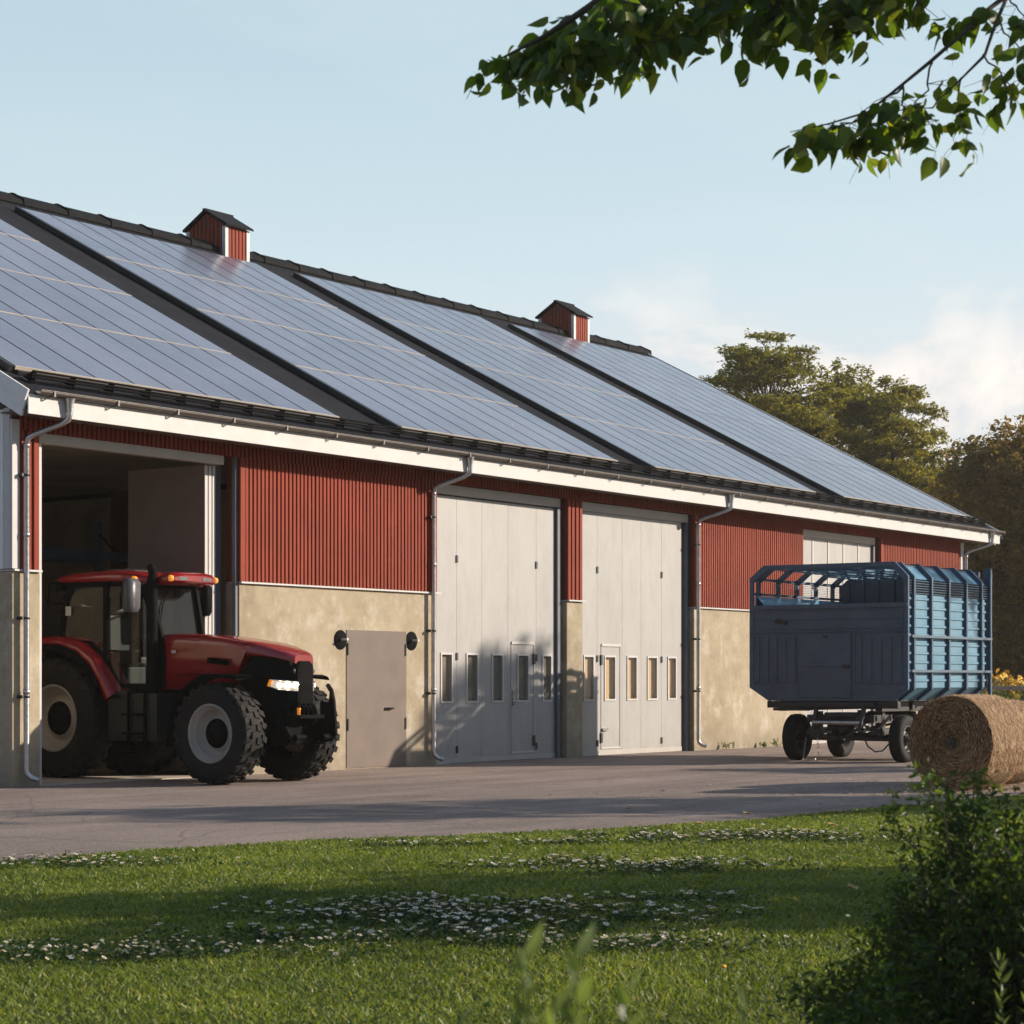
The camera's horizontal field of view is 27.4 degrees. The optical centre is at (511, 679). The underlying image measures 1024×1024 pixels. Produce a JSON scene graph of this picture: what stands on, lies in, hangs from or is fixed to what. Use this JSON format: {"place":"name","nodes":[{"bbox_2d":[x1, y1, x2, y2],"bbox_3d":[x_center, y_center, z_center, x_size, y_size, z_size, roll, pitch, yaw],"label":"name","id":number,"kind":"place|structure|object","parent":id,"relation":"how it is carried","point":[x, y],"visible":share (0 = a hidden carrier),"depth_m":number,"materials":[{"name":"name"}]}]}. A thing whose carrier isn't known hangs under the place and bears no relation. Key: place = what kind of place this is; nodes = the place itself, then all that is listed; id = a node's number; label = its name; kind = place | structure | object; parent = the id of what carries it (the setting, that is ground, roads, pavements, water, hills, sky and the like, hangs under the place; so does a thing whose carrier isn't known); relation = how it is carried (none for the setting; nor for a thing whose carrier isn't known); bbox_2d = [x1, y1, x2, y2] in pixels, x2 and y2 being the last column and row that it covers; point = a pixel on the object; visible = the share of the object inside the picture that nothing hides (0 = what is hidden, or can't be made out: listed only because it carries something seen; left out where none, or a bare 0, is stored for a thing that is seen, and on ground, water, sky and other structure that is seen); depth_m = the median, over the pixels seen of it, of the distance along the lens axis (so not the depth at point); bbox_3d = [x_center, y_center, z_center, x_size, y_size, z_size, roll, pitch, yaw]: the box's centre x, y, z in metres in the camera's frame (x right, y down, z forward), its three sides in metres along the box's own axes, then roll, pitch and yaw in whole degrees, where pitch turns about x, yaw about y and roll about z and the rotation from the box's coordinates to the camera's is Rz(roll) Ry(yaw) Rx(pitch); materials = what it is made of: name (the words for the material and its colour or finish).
{"place":"outdoors","nodes":[
{"label":"outdoors","id":0,"kind":"place"},
{"bbox_2d":[0,794,1023,1023],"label":"lawn","id":1,"kind":"structure","parent":0,"point":[69,1012],"depth_m":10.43,"materials":[{"name":"plant"}]},
{"bbox_2d":[0,821,943,972],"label":"ground cover","id":2,"kind":"object","parent":1,"relation":"on","point":[324,917],"visible":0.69,"depth_m":12.87,"materials":[{"name":"green plant"}]},
{"bbox_2d":[2,823,945,939],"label":"daisies","id":3,"kind":"object","parent":1,"relation":"on","point":[495,911],"visible":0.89,"depth_m":13.67,"materials":[{"name":"white plant"}]},
{"bbox_2d":[2,810,1011,1023],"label":"lawn weeds","id":4,"kind":"object","parent":1,"relation":"on","point":[485,1004],"visible":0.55,"depth_m":13.45,"materials":[{"name":"green plant"}]},
{"bbox_2d":[452,921,584,1023],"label":"leafy plant","id":5,"kind":"object","parent":1,"relation":"on","point":[530,949],"visible":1,"depth_m":2.70,"materials":[{"name":"green plant"}]},
{"bbox_2d":[547,921,651,1023],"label":"leafy plant","id":6,"kind":"object","parent":1,"relation":"on","point":[581,994],"visible":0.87,"depth_m":2.75,"materials":[{"name":"green plant"}]},
{"bbox_2d":[464,0,1023,182],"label":"lime tree","id":7,"kind":"object","parent":1,"relation":"on","point":[547,59],"visible":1,"depth_m":10.21,"materials":[{"name":"green plant"}]},
{"bbox_2d":[738,986,758,1023],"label":"leafy plant","id":8,"kind":"object","parent":1,"relation":"on","point":[744,1001],"visible":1,"depth_m":2.79,"materials":[{"name":"green plant"}]},
{"bbox_2d":[847,883,858,888],"bbox_3d":[2.370,1.433,14.600,0.110,0.035,0.087,0,0,36],"label":"fallen leaf","id":9,"kind":"object","parent":1,"relation":"on","point":[852,886],"visible":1,"depth_m":14.62,"materials":[{"name":"beige plant"}]},
{"bbox_2d":[765,758,1023,1023],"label":"shrub","id":10,"kind":"object","parent":1,"relation":"on","point":[989,920],"visible":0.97,"depth_m":8.17,"materials":[{"name":"green plant"}]},
{"bbox_2d":[990,911,1023,1023],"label":"leafy plant","id":11,"kind":"object","parent":1,"relation":"on","point":[1005,978],"visible":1,"depth_m":7.20,"materials":[{"name":"green plant"}]},
{"bbox_2d":[0,741,1023,860],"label":"yard","id":12,"kind":"structure","parent":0,"point":[501,796],"depth_m":26.36,"materials":[{"name":"concrete"}]},
{"bbox_2d":[42,564,339,784],"bbox_3d":[-4.989,-0.117,31.612,5.355,3.226,2.232,0,0,36],"label":"tractor","id":13,"kind":"object","parent":12,"relation":"on","point":[201,705],"visible":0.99,"depth_m":31.13,"materials":[{"name":"metal"}]},
{"bbox_2d":[0,191,1004,787],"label":"barn","id":14,"kind":"structure","parent":12,"relation":"on","point":[424,529],"depth_m":39.48,"materials":[{"name":"metal"}]},
{"bbox_2d":[1,521,127,662],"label":"pallet rack","id":15,"kind":"object","parent":14,"relation":"in","point":[97,556],"visible":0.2,"depth_m":39.69,"materials":[{"name":"black metal"}]},
{"bbox_2d":[346,630,406,767],"bbox_3d":[-2.279,0.320,35.795,0.086,2.320,1.610,0,0,36],"label":"steel door","id":16,"kind":"structure","parent":14,"relation":"in","point":[376,719],"depth_m":35.78,"materials":[{"name":"grey metal"}]},
{"bbox_2d":[436,495,554,763],"bbox_3d":[-0.301,-0.902,38.874,0.162,4.795,3.860,0,0,36],"label":"folding door","id":17,"kind":"structure","parent":14,"relation":"in","point":[495,603],"depth_m":38.85,"materials":[{"name":"paint"}]},
{"bbox_2d":[582,511,681,755],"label":"folding door","id":18,"kind":"structure","parent":14,"relation":"in","point":[631,566],"depth_m":42.71,"materials":[{"name":"paint"}]},
{"bbox_2d":[803,537,870,743],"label":"folding door","id":19,"kind":"structure","parent":14,"relation":"in","point":[820,545],"depth_m":49.87,"materials":[{"name":"paint"}]},
{"bbox_2d":[721,741,734,748],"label":"weed","id":20,"kind":"object","parent":12,"relation":"on","point":[727,745],"visible":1,"depth_m":45.32,"materials":[{"name":"green plant"}]},
{"bbox_2d":[770,738,779,746],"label":"weed","id":21,"kind":"object","parent":12,"relation":"on","point":[774,742],"visible":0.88,"depth_m":47.03,"materials":[{"name":"green plant"}]},
{"bbox_2d":[543,775,1022,820],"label":"loose straw","id":22,"kind":"object","parent":12,"relation":"on","point":[881,791],"visible":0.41,"depth_m":28.11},
{"bbox_2d":[749,561,991,762],"bbox_3d":[6.838,-0.326,40.139,3.282,3.668,4.090,0,0,36],"label":"livestock wagon","id":23,"kind":"object","parent":12,"relation":"on","point":[900,644],"visible":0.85,"depth_m":39.00,"materials":[{"name":"blue metal"}]},
{"bbox_2d":[907,693,1023,790],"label":"straw bale","id":24,"kind":"object","parent":12,"relation":"on","point":[948,735],"visible":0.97,"depth_m":28.54,"materials":[{"name":"beige plant"}]},
{"bbox_2d":[980,672,1011,697],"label":"yellow flower","id":25,"kind":"object","parent":12,"relation":"on","point":[1001,682],"visible":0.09,"depth_m":59.23,"materials":[{"name":"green plant"}]},
{"bbox_2d":[983,681,1013,699],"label":"yellow flower","id":26,"kind":"object","parent":12,"relation":"on","point":[1005,682],"visible":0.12,"depth_m":58.21,"materials":[{"name":"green plant"}]},
{"bbox_2d":[985,677,1012,697],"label":"yellow flower","id":27,"kind":"object","parent":12,"relation":"on","point":[993,684],"visible":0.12,"depth_m":59.81,"materials":[{"name":"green plant"}]},
{"bbox_2d":[984,686,1023,689],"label":"rail fence","id":28,"kind":"object","parent":12,"relation":"on","point":[1007,687],"depth_m":57.12,"materials":[{"name":"grey wood"}]},
{"bbox_2d":[995,668,1013,697],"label":"yellow flower","id":29,"kind":"object","parent":12,"relation":"on","point":[1005,671],"visible":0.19,"depth_m":61.29,"materials":[{"name":"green plant"}]},
{"bbox_2d":[992,676,1020,699],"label":"yellow flower","id":30,"kind":"object","parent":12,"relation":"on","point":[1017,696],"visible":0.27,"depth_m":58.32,"materials":[{"name":"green plant"}]},
{"bbox_2d":[992,673,1023,701],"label":"yellow flower","id":31,"kind":"object","parent":12,"relation":"on","point":[1015,680],"visible":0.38,"depth_m":58.60,"materials":[{"name":"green plant"}]},
{"bbox_2d":[992,672,1023,700],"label":"yellow flower","id":32,"kind":"object","parent":12,"relation":"on","point":[1012,691],"visible":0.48,"depth_m":58.61,"materials":[{"name":"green plant"}]},
{"bbox_2d":[994,678,1021,698],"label":"yellow flower","id":33,"kind":"object","parent":12,"relation":"on","point":[1016,683],"visible":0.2,"depth_m":59.49,"materials":[{"name":"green plant"}]},
{"bbox_2d":[1005,699,1023,783],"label":"straw bale","id":34,"kind":"object","parent":12,"relation":"on","point":[1019,777],"depth_m":30.29,"materials":[{"name":"beige plant"}]},
{"bbox_2d":[0,0,1023,479],"label":"sky","id":35,"kind":"structure","parent":0,"point":[347,135],"materials":[{"name":"blue"}]},
{"label":"ground","id":36,"kind":"structure","parent":0,"visible":0},
{"bbox_2d":[700,328,857,444],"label":"broad tree","id":37,"kind":"object","parent":36,"relation":"on","point":[751,377],"visible":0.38,"depth_m":90.23,"materials":[{"name":"green plant"}]},
{"bbox_2d":[780,357,924,480],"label":"broad tree","id":38,"kind":"object","parent":36,"relation":"on","point":[838,377],"visible":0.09,"depth_m":98.48,"materials":[{"name":"green plant"}]},
{"bbox_2d":[831,374,962,493],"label":"broad tree","id":39,"kind":"object","parent":36,"relation":"on","point":[861,411],"visible":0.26,"depth_m":93.84,"materials":[{"name":"green plant"}]},
{"bbox_2d":[923,476,1007,660],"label":"dense tree","id":40,"kind":"object","parent":36,"relation":"on","point":[935,494],"visible":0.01,"depth_m":87.84,"materials":[{"name":"green plant"}]},
{"bbox_2d":[929,415,1023,696],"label":"dense tree","id":41,"kind":"object","parent":36,"relation":"on","point":[983,463],"visible":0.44,"depth_m":82.09,"materials":[{"name":"green plant"}]},
{"bbox_2d":[959,443,1023,694],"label":"dense tree","id":42,"kind":"object","parent":36,"relation":"on","point":[998,505],"visible":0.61,"depth_m":81.09,"materials":[{"name":"green plant"}]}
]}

